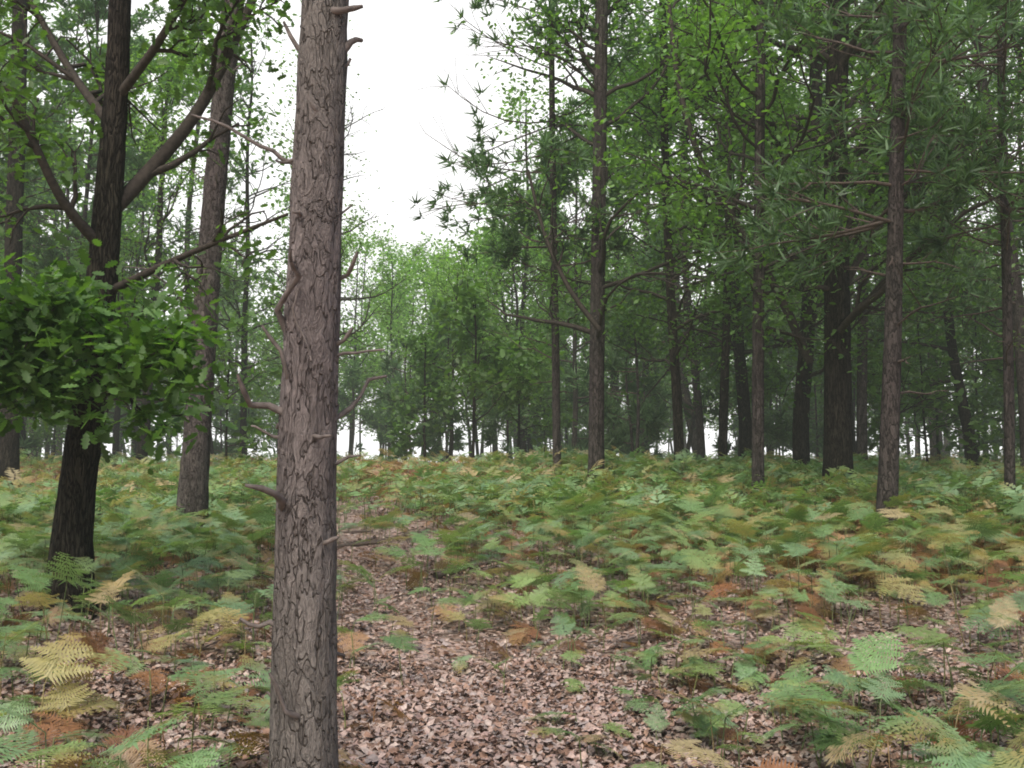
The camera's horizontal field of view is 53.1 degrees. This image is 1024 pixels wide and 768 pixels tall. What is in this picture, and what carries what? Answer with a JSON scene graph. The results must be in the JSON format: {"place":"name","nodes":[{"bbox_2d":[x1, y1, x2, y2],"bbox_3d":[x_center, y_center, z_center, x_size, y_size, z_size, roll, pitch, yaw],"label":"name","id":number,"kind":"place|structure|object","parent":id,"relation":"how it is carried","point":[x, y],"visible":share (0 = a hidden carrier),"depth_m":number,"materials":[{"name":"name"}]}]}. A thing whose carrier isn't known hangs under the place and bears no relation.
{"place":"outdoors","nodes":[
{"label":"outdoors","id":0,"kind":"place"},
{"bbox_2d":[0,464,1023,767],"bbox_3d":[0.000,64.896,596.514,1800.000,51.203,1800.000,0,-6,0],"label":"ground","id":1,"kind":"structure","parent":0,"point":[456,638],"depth_m":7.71,"materials":[{"name":"brown plant"}]},
{"bbox_2d":[175,0,239,547],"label":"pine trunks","id":2,"kind":"object","parent":1,"relation":"on","point":[193,487],"visible":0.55,"depth_m":12.61,"materials":[{"name":"brown plant"}]},
{"bbox_2d":[125,5,386,719],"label":"dead branches","id":3,"kind":"object","parent":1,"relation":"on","point":[280,499],"visible":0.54,"depth_m":3.67,"materials":[{"name":"brown wood"}]},
{"bbox_2d":[269,0,348,767],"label":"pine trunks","id":4,"kind":"object","parent":1,"relation":"on","point":[304,649],"visible":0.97,"depth_m":3.62,"materials":[{"name":"brown plant"}]},
{"bbox_2d":[0,0,1023,456],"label":"tree branches","id":5,"kind":"object","parent":1,"relation":"on","point":[146,174],"visible":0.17,"depth_m":17.53,"materials":[{"name":"green plant"}]},
{"bbox_2d":[0,0,1023,620],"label":"tree trunks","id":6,"kind":"object","parent":1,"relation":"on","point":[72,524],"visible":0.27,"depth_m":16.85,"materials":[{"name":"brown plant"}]},
{"bbox_2d":[0,0,1023,474],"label":"broad leaves","id":7,"kind":"object","parent":6,"relation":"attached to","point":[60,336],"visible":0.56,"depth_m":20.08,"materials":[{"name":"green plant"}]},
{"bbox_2d":[0,0,1023,534],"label":"pine trunks","id":8,"kind":"object","parent":1,"relation":"on","point":[888,462],"visible":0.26,"depth_m":18.18,"materials":[{"name":"brown wood"}]},
{"bbox_2d":[0,0,1023,461],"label":"pine needles","id":9,"kind":"object","parent":8,"relation":"attached to","point":[656,422],"visible":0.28,"depth_m":21.75,"materials":[{"name":"green plant"}]},
{"bbox_2d":[0,444,1023,767],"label":"ferns","id":10,"kind":"object","parent":1,"relation":"on","point":[992,534],"visible":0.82,"depth_m":8.68,"materials":[{"name":"green plant"}]},
{"bbox_2d":[0,0,1023,457],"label":"pine branches","id":11,"kind":"object","parent":1,"relation":"on","point":[874,224],"visible":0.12,"depth_m":14.45,"materials":[{"name":"green plant"}]},
{"bbox_2d":[0,500,1023,766],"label":"fallen twigs","id":12,"kind":"object","parent":1,"relation":"on","point":[340,544],"visible":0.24,"depth_m":7.75,"materials":[{"name":"brown wood"}]},
{"bbox_2d":[1,0,1023,462],"label":"sky","id":13,"kind":"structure","parent":0,"point":[403,50],"materials":[{"name":"white"}]}
]}

